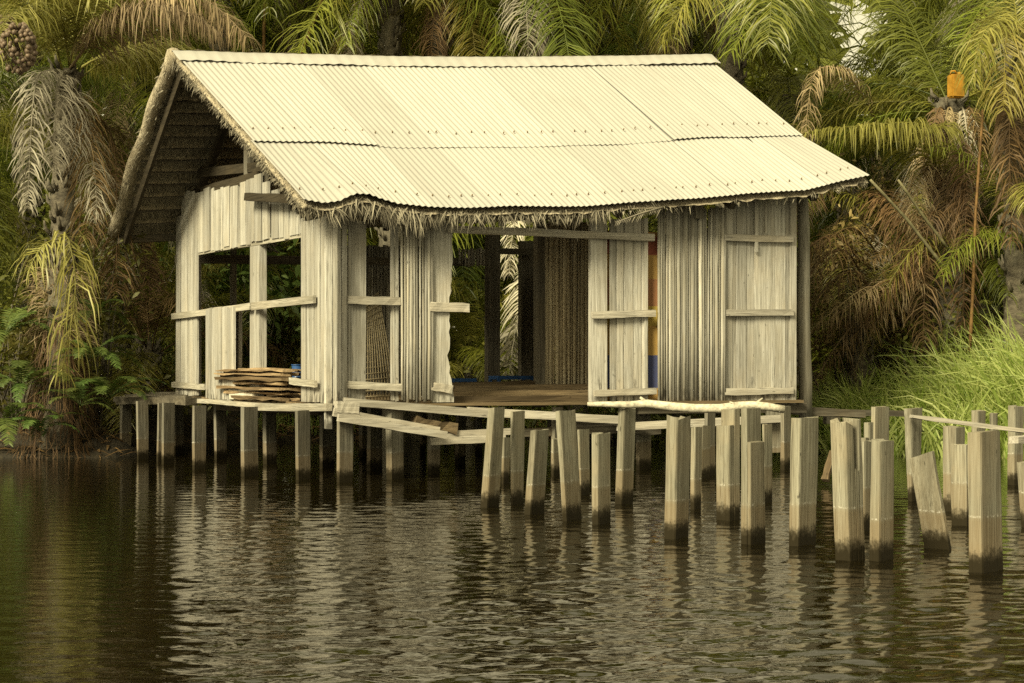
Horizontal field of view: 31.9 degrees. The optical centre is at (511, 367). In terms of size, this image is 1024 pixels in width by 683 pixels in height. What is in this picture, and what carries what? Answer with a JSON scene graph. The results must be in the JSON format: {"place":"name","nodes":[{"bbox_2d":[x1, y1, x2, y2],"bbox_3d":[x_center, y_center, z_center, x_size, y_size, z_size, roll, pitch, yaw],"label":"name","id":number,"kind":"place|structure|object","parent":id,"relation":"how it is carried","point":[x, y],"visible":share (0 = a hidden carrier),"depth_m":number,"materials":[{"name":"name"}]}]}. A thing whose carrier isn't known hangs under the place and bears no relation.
{"place":"outdoors","nodes":[
{"label":"outdoors","id":0,"kind":"place"},
{"bbox_2d":[0,360,833,457],"bbox_3d":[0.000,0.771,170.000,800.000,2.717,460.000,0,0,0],"label":"ground","id":1,"kind":"structure","parent":0,"point":[123,447],"depth_m":26.02,"materials":[{"name":"soil"}]},
{"bbox_2d":[0,402,63,446],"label":"fern","id":2,"kind":"object","parent":1,"relation":"on","point":[17,405],"visible":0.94,"depth_m":23.71,"materials":[{"name":"green plant"}]},
{"bbox_2d":[0,173,92,409],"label":"shrub","id":3,"kind":"object","parent":1,"relation":"on","point":[2,277],"visible":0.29,"depth_m":26.26,"materials":[{"name":"green plant"}]},
{"bbox_2d":[8,412,89,439],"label":"fern","id":4,"kind":"object","parent":1,"relation":"on","point":[28,421],"visible":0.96,"depth_m":24.05,"materials":[{"name":"green plant"}]},
{"bbox_2d":[0,291,99,431],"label":"shrub","id":5,"kind":"object","parent":1,"relation":"on","point":[11,341],"visible":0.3,"depth_m":25.54,"materials":[{"name":"green plant"}]},
{"bbox_2d":[0,0,140,352],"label":"palm tree","id":6,"kind":"object","parent":1,"relation":"on","point":[4,234],"visible":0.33,"depth_m":26.79,"materials":[{"name":"green plant"}]},
{"bbox_2d":[37,382,116,415],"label":"fern","id":7,"kind":"object","parent":1,"relation":"on","point":[80,390],"visible":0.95,"depth_m":23.88,"materials":[{"name":"green plant"}]},
{"bbox_2d":[21,133,158,429],"bbox_3d":[-6.004,-1.235,25.815,1.851,4.272,1.530,0,0,0],"label":"shrub","id":8,"kind":"object","parent":1,"relation":"on","point":[106,319],"visible":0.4,"depth_m":25.78,"materials":[{"name":"green plant"}]},
{"bbox_2d":[2,241,221,405],"bbox_3d":[-6.296,-0.883,28.482,3.962,3.107,2.849,0,0,-16],"label":"shrub","id":9,"kind":"object","parent":1,"relation":"on","point":[159,283],"visible":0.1,"depth_m":28.30,"materials":[{"name":"green plant"}]},
{"bbox_2d":[61,376,165,399],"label":"fern","id":10,"kind":"object","parent":1,"relation":"on","point":[101,382],"visible":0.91,"depth_m":24.24,"materials":[{"name":"green plant"}]},
{"bbox_2d":[17,355,212,416],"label":"shrub","id":11,"kind":"object","parent":1,"relation":"on","point":[167,375],"visible":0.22,"depth_m":26.92,"materials":[{"name":"green plant"}]},
{"bbox_2d":[0,0,233,401],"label":"palm tree","id":12,"kind":"object","parent":1,"relation":"on","point":[3,96],"visible":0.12,"depth_m":29.37,"materials":[{"name":"green plant"}]},
{"bbox_2d":[0,0,265,458],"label":"palm tree","id":13,"kind":"object","parent":1,"relation":"on","point":[60,261],"visible":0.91,"depth_m":24.25,"materials":[{"name":"green plant"}]},
{"bbox_2d":[0,305,75,346],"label":"fern","id":14,"kind":"object","parent":13,"relation":"attached to","point":[17,316],"visible":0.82,"depth_m":24.68,"materials":[{"name":"green plant"}]},
{"bbox_2d":[0,360,87,402],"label":"fern","id":15,"kind":"object","parent":13,"relation":"attached to","point":[19,373],"visible":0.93,"depth_m":24.08,"materials":[{"name":"green plant"}]},
{"bbox_2d":[61,299,126,323],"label":"fern","id":16,"kind":"object","parent":13,"relation":"attached to","point":[115,313],"visible":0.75,"depth_m":24.57,"materials":[{"name":"green plant"}]},
{"bbox_2d":[48,335,144,371],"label":"fern","id":17,"kind":"object","parent":13,"relation":"on","point":[88,350],"visible":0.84,"depth_m":24.09,"materials":[{"name":"green plant"}]},
{"bbox_2d":[0,72,272,392],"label":"palm tree","id":18,"kind":"object","parent":1,"relation":"on","point":[152,265],"visible":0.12,"depth_m":28.05,"materials":[{"name":"green plant"}]},
{"bbox_2d":[0,0,295,384],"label":"palm tree","id":19,"kind":"object","parent":1,"relation":"on","point":[128,102],"visible":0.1,"depth_m":30.93,"materials":[{"name":"green plant"}]},
{"bbox_2d":[19,252,300,437],"bbox_3d":[-5.395,-0.269,27.342,4.264,3.430,4.113,0,0,0],"label":"shrub","id":20,"kind":"object","parent":1,"relation":"on","point":[149,352],"visible":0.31,"depth_m":27.22,"materials":[{"name":"green plant"}]},
{"bbox_2d":[80,308,300,382],"bbox_3d":[-5.162,-0.332,31.692,5.326,1.934,3.590,0,0,0],"label":"shrub","id":21,"kind":"object","parent":1,"relation":"on","point":[292,348],"visible":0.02,"depth_m":30.87,"materials":[{"name":"green plant"}]},
{"bbox_2d":[98,242,300,391],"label":"palm tree","id":22,"kind":"object","parent":1,"relation":"on","point":[172,336],"visible":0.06,"depth_m":30.69,"materials":[{"name":"green plant"}]},
{"bbox_2d":[46,0,406,393],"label":"palm tree","id":23,"kind":"object","parent":1,"relation":"on","point":[271,13],"visible":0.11,"depth_m":30.83,"materials":[{"name":"green plant"}]},
{"bbox_2d":[139,229,371,417],"bbox_3d":[-4.494,-1.289,30.483,3.422,4.442,4.334,0,0,37],"label":"shrub","id":24,"kind":"object","parent":1,"relation":"on","point":[289,285],"visible":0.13,"depth_m":29.94,"materials":[{"name":"green plant"}]},
{"bbox_2d":[131,227,379,414],"bbox_3d":[-4.171,-1.555,31.496,5.382,4.840,4.486,0,0,0],"label":"shrub","id":25,"kind":"object","parent":1,"relation":"on","point":[276,269],"visible":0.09,"depth_m":30.81,"materials":[{"name":"green plant"}]},
{"bbox_2d":[198,0,464,363],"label":"palm tree","id":26,"kind":"object","parent":1,"relation":"on","point":[364,43],"visible":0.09,"depth_m":32.15,"materials":[{"name":"green plant"}]},
{"bbox_2d":[220,0,587,441],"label":"palm tree","id":27,"kind":"object","parent":1,"relation":"on","point":[390,30],"visible":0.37,"depth_m":29.80,"materials":[{"name":"green plant"}]},
{"bbox_2d":[262,3,265,51],"bbox_3d":[-4.218,-5.826,30.499,0.088,1.371,0.065,0,0,0],"label":"cane","id":28,"kind":"object","parent":27,"relation":"attached to","point":[263,34],"visible":0.56,"depth_m":30.48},
{"bbox_2d":[277,0,582,440],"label":"palm tree","id":29,"kind":"object","parent":1,"relation":"on","point":[442,29],"visible":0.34,"depth_m":29.75,"materials":[{"name":"green plant"}]},
{"bbox_2d":[340,42,547,305],"bbox_3d":[-1.248,-2.430,33.151,5.844,6.670,5.780,0,0,0],"label":"palm tree","id":30,"kind":"object","parent":1,"relation":"on","point":[457,273],"visible":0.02,"depth_m":31.40,"materials":[{"name":"green plant"}]},
{"bbox_2d":[427,332,531,424],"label":"shrub","id":31,"kind":"object","parent":1,"relation":"on","point":[447,416],"visible":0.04,"depth_m":31.22,"materials":[{"name":"green plant"}]},
{"bbox_2d":[448,277,517,429],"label":"palm tree","id":32,"kind":"object","parent":1,"relation":"on","point":[469,364],"visible":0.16,"depth_m":31.20,"materials":[{"name":"green plant"}]},
{"bbox_2d":[318,0,661,442],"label":"palm tree","id":33,"kind":"object","parent":1,"relation":"on","point":[535,20],"visible":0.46,"depth_m":28.37,"materials":[{"name":"green plant"}]},
{"bbox_2d":[375,213,627,380],"bbox_3d":[0.160,-1.715,31.987,5.562,5.711,5.538,0,0,0],"label":"palm tree","id":34,"kind":"object","parent":1,"relation":"on","point":[514,298],"visible":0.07,"depth_m":29.94,"materials":[{"name":"green plant"}]},
{"bbox_2d":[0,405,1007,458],"bbox_3d":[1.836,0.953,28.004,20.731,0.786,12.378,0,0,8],"label":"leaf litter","id":35,"kind":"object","parent":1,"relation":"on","point":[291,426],"visible":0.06,"depth_m":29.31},
{"bbox_2d":[0,0,1010,412],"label":"woods","id":36,"kind":"object","parent":1,"relation":"on","point":[750,82],"visible":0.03,"depth_m":35.49,"materials":[{"name":"green plant"}]},
{"bbox_2d":[460,356,718,443],"bbox_3d":[1.601,0.563,29.459,5.379,1.545,3.918,0,0,0],"label":"shrub","id":37,"kind":"object","parent":1,"relation":"on","point":[655,417],"visible":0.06,"depth_m":29.22,"materials":[{"name":"green plant"}]},
{"bbox_2d":[469,0,759,413],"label":"palm tree","id":38,"kind":"object","parent":1,"relation":"on","point":[648,33],"visible":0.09,"depth_m":31.21,"materials":[{"name":"green plant"}]},
{"bbox_2d":[236,294,1023,458],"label":"grass","id":39,"kind":"structure","parent":1,"relation":"on","point":[989,384],"depth_m":25.14,"materials":[{"name":"plant"}]},
{"bbox_2d":[968,109,983,350],"bbox_3d":[6.470,-1.919,25.080,0.123,3.369,0.281,0,0,-33],"label":"cane","id":40,"kind":"object","parent":39,"relation":"on","point":[975,235],"visible":0.91,"depth_m":25.02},
{"bbox_2d":[527,0,824,415],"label":"palm tree","id":41,"kind":"object","parent":1,"relation":"on","point":[687,48],"visible":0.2,"depth_m":31.29,"materials":[{"name":"green plant"}]},
{"bbox_2d":[577,0,882,417],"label":"palm tree","id":42,"kind":"object","parent":1,"relation":"on","point":[733,15],"visible":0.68,"depth_m":27.24,"materials":[{"name":"green plant"}]},
{"bbox_2d":[705,71,923,392],"bbox_3d":[4.956,-2.288,31.585,4.638,5.815,5.399,0,0,0],"label":"palm tree","id":43,"kind":"object","parent":1,"relation":"on","point":[785,102],"visible":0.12,"depth_m":30.21,"materials":[{"name":"green plant"}]},
{"bbox_2d":[796,197,939,399],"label":"palm tree","id":44,"kind":"object","parent":1,"relation":"on","point":[847,363],"visible":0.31,"depth_m":27.27,"materials":[{"name":"green plant"}]},
{"bbox_2d":[796,224,966,400],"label":"palm tree","id":45,"kind":"object","parent":1,"relation":"on","point":[858,330],"visible":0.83,"depth_m":26.02,"materials":[{"name":"brown plant"}]},
{"bbox_2d":[796,177,970,383],"bbox_3d":[5.348,-1.193,28.754,4.072,3.769,4.594,0,0,20],"label":"palm tree","id":46,"kind":"object","parent":1,"relation":"on","point":[857,220],"visible":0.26,"depth_m":27.60,"materials":[{"name":"brown plant"}]},
{"bbox_2d":[786,101,997,387],"bbox_3d":[6.420,-1.965,30.453,5.383,5.120,5.070,0,0,0],"label":"palm tree","id":47,"kind":"object","parent":1,"relation":"on","point":[883,172],"visible":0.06,"depth_m":29.73,"materials":[{"name":"green plant"}]},
{"bbox_2d":[792,0,1004,361],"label":"palm tree","id":48,"kind":"object","parent":1,"relation":"on","point":[951,209],"visible":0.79,"depth_m":26.33,"materials":[{"name":"green plant"}]},
{"bbox_2d":[869,179,948,274],"bbox_3d":[5.576,-1.957,25.044,1.468,1.295,0.058,0,0,-29],"label":"cane","id":49,"kind":"object","parent":48,"relation":"attached to","point":[915,230],"visible":0.91,"depth_m":25.01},
{"bbox_2d":[897,179,951,252],"bbox_3d":[5.825,-2.134,25.309,1.091,0.999,0.054,0,0,-34],"label":"cane","id":50,"kind":"object","parent":48,"relation":"attached to","point":[942,241],"visible":0.98,"depth_m":25.31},
{"bbox_2d":[947,70,964,98],"bbox_3d":[6.491,-4.149,26.200,0.215,0.408,0.160,0,0,-18],"label":"jerrycan","id":51,"kind":"object","parent":48,"relation":"attached to","point":[951,87],"visible":0.81,"depth_m":26.14,"materials":[{"name":"orange plastic"}]},
{"bbox_2d":[811,137,999,391],"bbox_3d":[6.172,-1.521,28.252,3.386,4.373,2.661,0,0,0],"label":"palm tree","id":52,"kind":"object","parent":1,"relation":"on","point":[862,220],"visible":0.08,"depth_m":28.02,"materials":[{"name":"green plant"}]},
{"bbox_2d":[809,166,1004,372],"bbox_3d":[5.836,-1.351,27.875,3.382,4.197,3.314,0,0,0],"label":"palm tree","id":53,"kind":"object","parent":1,"relation":"on","point":[887,274],"visible":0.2,"depth_m":27.26,"materials":[{"name":"brown plant"}]},
{"bbox_2d":[820,34,1004,327],"bbox_3d":[7.677,-2.352,29.031,5.366,5.912,5.102,0,0,-19],"label":"palm tree","id":54,"kind":"object","parent":1,"relation":"on","point":[973,104],"visible":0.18,"depth_m":28.30,"materials":[{"name":"green plant"}]},
{"bbox_2d":[823,0,1010,158],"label":"palm tree","id":55,"kind":"object","parent":1,"relation":"on","point":[951,11],"visible":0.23,"depth_m":30.57,"materials":[{"name":"green plant"}]},
{"bbox_2d":[867,262,975,389],"bbox_3d":[6.027,-0.461,26.456,1.597,2.889,1.272,0,0,0],"label":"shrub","id":56,"kind":"object","parent":1,"relation":"on","point":[925,335],"visible":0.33,"depth_m":26.36,"materials":[{"name":"green plant"}]},
{"bbox_2d":[830,0,1023,129],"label":"palm tree","id":57,"kind":"object","parent":1,"relation":"on","point":[931,6],"visible":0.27,"depth_m":29.52,"materials":[{"name":"green plant"}]},
{"bbox_2d":[837,206,1021,378],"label":"palm tree","id":58,"kind":"object","parent":1,"relation":"on","point":[976,320],"visible":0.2,"depth_m":26.52,"materials":[{"name":"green plant"}]},
{"bbox_2d":[887,250,1003,351],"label":"palm tree","id":59,"kind":"object","parent":1,"relation":"on","point":[989,303],"visible":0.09,"depth_m":26.87,"materials":[{"name":"green plant"}]},
{"bbox_2d":[910,138,1023,322],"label":"palm tree","id":60,"kind":"object","parent":1,"relation":"on","point":[984,231],"visible":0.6,"depth_m":25.25,"materials":[{"name":"green plant"}]},
{"bbox_2d":[945,0,1023,362],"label":"palm tree","id":61,"kind":"object","parent":1,"relation":"on","point":[1008,134],"visible":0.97,"depth_m":24.63,"materials":[{"name":"green plant"}]},
{"bbox_2d":[86,0,916,326],"label":"sky","id":62,"kind":"structure","parent":0,"point":[859,17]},
{"bbox_2d":[0,438,1023,682],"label":"water","id":63,"kind":"structure","parent":0,"point":[132,570],"depth_m":10.13,"materials":[{"name":"black liquid"}]},
{"bbox_2d":[480,407,504,507],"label":"wooden pile","id":64,"kind":"object","parent":63,"relation":"in","point":[490,492],"visible":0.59,"depth_m":15.80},
{"bbox_2d":[107,47,903,481],"bbox_3d":[0.009,-1.262,24.359,9.750,6.388,9.036,0,0,-26],"label":"stilt hut","id":65,"kind":"object","parent":63,"relation":"in","point":[315,153],"visible":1,"depth_m":21.88,"materials":[{"name":"brown wood"}]},
{"bbox_2d":[231,395,289,400],"bbox_3d":[-3.058,0.367,21.647,0.132,0.058,1.930,0,0,-25],"label":"plank","id":66,"kind":"object","parent":65,"relation":"on","point":[243,397],"visible":0.98,"depth_m":21.51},
{"bbox_2d":[223,390,289,395],"bbox_3d":[-3.134,0.305,21.865,0.126,0.049,2.352,0,0,-26],"label":"plank","id":67,"kind":"object","parent":66,"relation":"on","point":[258,392],"visible":0.98,"depth_m":21.65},
{"bbox_2d":[216,385,289,390],"bbox_3d":[-3.194,0.249,21.903,0.164,0.050,2.628,0,0,-26],"label":"plank","id":68,"kind":"object","parent":67,"relation":"on","point":[245,388],"visible":0.98,"depth_m":21.66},
{"bbox_2d":[233,381,287,385],"bbox_3d":[-3.143,0.188,21.902,0.098,0.042,2.418,0,0,-24],"label":"plank","id":69,"kind":"object","parent":68,"relation":"on","point":[269,383],"visible":0.96,"depth_m":21.56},
{"bbox_2d":[214,376,288,381],"bbox_3d":[-3.199,0.135,21.953,0.156,0.066,2.701,0,0,-25],"label":"plank","id":70,"kind":"object","parent":69,"relation":"on","point":[276,379],"visible":0.96,"depth_m":21.50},
{"bbox_2d":[214,372,290,376],"bbox_3d":[-3.201,0.077,21.911,0.142,0.047,2.625,0,0,-26],"label":"plank","id":71,"kind":"object","parent":70,"relation":"on","point":[255,374],"visible":0.98,"depth_m":21.66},
{"bbox_2d":[216,369,293,371],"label":"plank","id":72,"kind":"object","parent":71,"relation":"on","point":[254,370],"visible":1,"depth_m":21.63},
{"bbox_2d":[366,292,396,401],"bbox_3d":[-1.578,-0.239,20.495,0.231,1.269,0.564,0,0,37],"label":"fish trap","id":73,"kind":"object","parent":65,"relation":"on","point":[369,321],"visible":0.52,"depth_m":20.52,"materials":[{"name":"wicker"}]},
{"bbox_2d":[489,376,533,381],"bbox_3d":[-0.011,0.251,25.338,0.559,0.277,0.320,0,0,-26],"label":"crate","id":74,"kind":"object","parent":65,"relation":"on","point":[498,378],"visible":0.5,"depth_m":25.20,"materials":[{"name":"blue plastic"}]},
{"bbox_2d":[453,384,587,390],"bbox_3d":[0.086,0.242,21.886,2.132,0.088,0.310,0,0,-25],"label":"floor board","id":75,"kind":"object","parent":65,"relation":"on","point":[529,387],"visible":0.63,"depth_m":21.76,"materials":[{"name":"brown wood"}]},
{"bbox_2d":[453,390,587,395],"bbox_3d":[0.063,0.302,21.388,2.124,0.082,0.335,0,0,-26],"label":"floor board","id":76,"kind":"object","parent":65,"relation":"on","point":[516,392],"visible":0.63,"depth_m":21.26,"materials":[{"name":"brown wood"}]},
{"bbox_2d":[454,394,587,401],"bbox_3d":[0.074,0.357,20.926,2.012,0.078,0.320,0,0,-25],"label":"floor board","id":77,"kind":"object","parent":65,"relation":"on","point":[582,397],"visible":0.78,"depth_m":20.79,"materials":[{"name":"brown wood"}]},
{"bbox_2d":[607,230,657,400],"bbox_3d":[1.418,-0.614,21.292,0.726,2.017,0.034,0,0,-26],"label":"cloth","id":78,"kind":"object","parent":65,"relation":"hanging from","point":[653,321],"visible":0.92,"depth_m":21.42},
{"bbox_2d":[501,437,509,483],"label":"wooden pile","id":79,"kind":"object","parent":63,"relation":"in","point":[505,472],"visible":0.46,"depth_m":19.02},
{"bbox_2d":[510,410,524,504],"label":"wooden pile","id":80,"kind":"object","parent":63,"relation":"in","point":[517,440],"visible":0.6,"depth_m":16.19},
{"bbox_2d":[524,429,548,514],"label":"wooden pile","id":81,"kind":"object","parent":63,"relation":"in","point":[536,480],"visible":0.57,"depth_m":15.03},
{"bbox_2d":[552,438,558,476],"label":"wooden pile","id":82,"kind":"object","parent":63,"relation":"in","point":[555,462],"visible":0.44,"depth_m":20.30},
{"bbox_2d":[555,410,581,520],"bbox_3d":[0.479,1.086,14.517,0.125,1.489,0.297,0,0,32],"label":"wooden pile","id":83,"kind":"object","parent":63,"relation":"in","point":[568,462],"visible":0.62,"depth_m":14.47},
{"bbox_2d":[577,429,589,495],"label":"wooden pile","id":84,"kind":"object","parent":63,"relation":"in","point":[583,456],"visible":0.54,"depth_m":17.29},
{"bbox_2d":[592,432,610,523],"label":"wooden pile","id":85,"kind":"object","parent":63,"relation":"in","point":[601,504],"visible":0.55,"depth_m":14.12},
{"bbox_2d":[615,408,635,503],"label":"wooden pile","id":86,"kind":"object","parent":63,"relation":"in","point":[625,457],"visible":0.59,"depth_m":16.15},
{"bbox_2d":[587,397,784,412],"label":"branch","id":87,"kind":"object","parent":86,"relation":"on","point":[683,407],"visible":0.93,"depth_m":15.89,"materials":[{"name":"brown wood"}]},
{"bbox_2d":[664,415,690,538],"bbox_3d":[1.190,1.084,12.977,0.123,1.492,0.211,0,0,37],"label":"wooden pile","id":88,"kind":"object","parent":63,"relation":"in","point":[676,522],"visible":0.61,"depth_m":12.91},
{"bbox_2d":[690,427,701,509],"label":"wooden pile","id":89,"kind":"object","parent":63,"relation":"in","point":[696,468],"visible":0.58,"depth_m":15.59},
{"bbox_2d":[701,425,710,478],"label":"wooden pile","id":90,"kind":"object","parent":63,"relation":"in","point":[706,434],"visible":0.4,"depth_m":19.91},
{"bbox_2d":[716,409,739,520],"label":"wooden pile","id":91,"kind":"object","parent":63,"relation":"in","point":[728,469],"visible":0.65,"depth_m":14.47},
{"bbox_2d":[741,407,765,544],"bbox_3d":[1.691,1.053,12.553,0.084,1.555,0.212,0,0,38],"label":"wooden pile","id":92,"kind":"object","parent":63,"relation":"in","point":[752,494],"visible":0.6,"depth_m":12.49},
{"bbox_2d":[762,424,771,502],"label":"wooden pile","id":93,"kind":"object","parent":63,"relation":"in","point":[767,433],"visible":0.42,"depth_m":16.37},
{"bbox_2d":[789,416,817,545],"bbox_3d":[2.022,1.084,12.451,0.105,1.493,0.282,0,0,38],"label":"wooden pile","id":94,"kind":"object","parent":63,"relation":"in","point":[803,477],"visible":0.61,"depth_m":12.37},
{"bbox_2d":[821,450,831,481],"bbox_3d":[3.330,1.032,18.817,0.081,0.371,0.061,0,-39,31],"label":"plank","id":95,"kind":"object","parent":63,"relation":"on","point":[827,472],"visible":0.74,"depth_m":18.76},
{"bbox_2d":[830,418,864,560],"bbox_3d":[2.159,1.075,11.471,0.154,1.510,0.219,0,0,43],"label":"wooden pile","id":96,"kind":"object","parent":63,"relation":"in","point":[847,467],"visible":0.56,"depth_m":11.41,"materials":[{"name":"wood"}]},
{"bbox_2d":[862,440,870,530],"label":"wooden pile","id":97,"kind":"object","parent":63,"relation":"in","point":[866,455],"visible":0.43,"depth_m":13.53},
{"bbox_2d":[861,422,872,494],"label":"wooden pile","id":98,"kind":"object","parent":63,"relation":"in","point":[868,431],"visible":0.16,"depth_m":15.39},
{"bbox_2d":[871,406,888,439],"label":"wooden pile","id":99,"kind":"object","parent":63,"relation":"in","point":[880,417],"visible":0.24,"depth_m":16.17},
{"bbox_2d":[869,439,893,561],"bbox_3d":[2.364,1.142,11.471,0.086,1.376,0.206,0,0,40],"label":"wooden pile","id":100,"kind":"object","parent":63,"relation":"in","point":[882,504],"visible":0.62,"depth_m":11.41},
{"bbox_2d":[904,408,921,500],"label":"wooden pile","id":101,"kind":"object","parent":63,"relation":"in","point":[913,433],"visible":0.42,"depth_m":16.50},
{"bbox_2d":[909,414,1023,432],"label":"plank","id":102,"kind":"object","parent":101,"relation":"on","point":[968,423],"visible":1,"depth_m":16.32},
{"bbox_2d":[909,451,951,549],"bbox_3d":[2.901,1.197,12.203,0.372,1.266,0.156,0,0,0],"label":"wooden pile","id":103,"kind":"object","parent":63,"relation":"in","point":[932,516],"visible":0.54,"depth_m":12.18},
{"bbox_2d":[943,426,964,510],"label":"wooden pile","id":104,"kind":"object","parent":63,"relation":"in","point":[954,434],"visible":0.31,"depth_m":15.34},
{"bbox_2d":[951,443,968,525],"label":"wooden pile","id":105,"kind":"object","parent":63,"relation":"in","point":[959,488],"visible":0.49,"depth_m":13.97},
{"bbox_2d":[972,410,985,431],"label":"wooden pile","id":106,"kind":"object","parent":63,"relation":"in","point":[978,416],"visible":0.17,"depth_m":18.31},
{"bbox_2d":[968,430,1002,572],"bbox_3d":[2.877,1.105,10.865,0.111,1.451,0.282,0,0,43],"label":"wooden pile","id":107,"kind":"object","parent":63,"relation":"in","point":[985,514],"visible":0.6,"depth_m":10.79,"materials":[{"name":"wood"}]},
{"bbox_2d":[1007,405,1023,485],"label":"wooden pile","id":108,"kind":"object","parent":63,"relation":"in","point":[1015,420],"visible":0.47,"depth_m":18.76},
{"bbox_2d":[1017,461,1023,526],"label":"wooden pile","id":109,"kind":"object","parent":63,"relation":"in","point":[1020,468],"visible":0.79,"depth_m":13.80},
{"bbox_3d":[0.019,0.314,22.417,1.728,0.170,0.223,0,0,-26],"label":"floor beam","id":110,"kind":"object","parent":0,"visible":0},
{"bbox_2d":[452,380,534,385],"bbox_3d":[0.039,0.198,22.429,1.974,0.090,0.326,0,0,-25],"label":"floor board","id":111,"kind":"object","parent":110,"relation":"on","point":[522,382],"visible":0.39,"depth_m":22.13,"materials":[{"name":"brown wood"}]},
{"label":"plank","id":112,"kind":"object","parent":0,"visible":0},
{"bbox_2d":[220,372,299,376],"bbox_3d":[-3.109,0.085,21.925,0.165,0.065,2.455,0,0,-27],"label":"plank","id":113,"kind":"object","parent":112,"relation":"on","point":[290,373],"visible":0.54,"depth_m":21.31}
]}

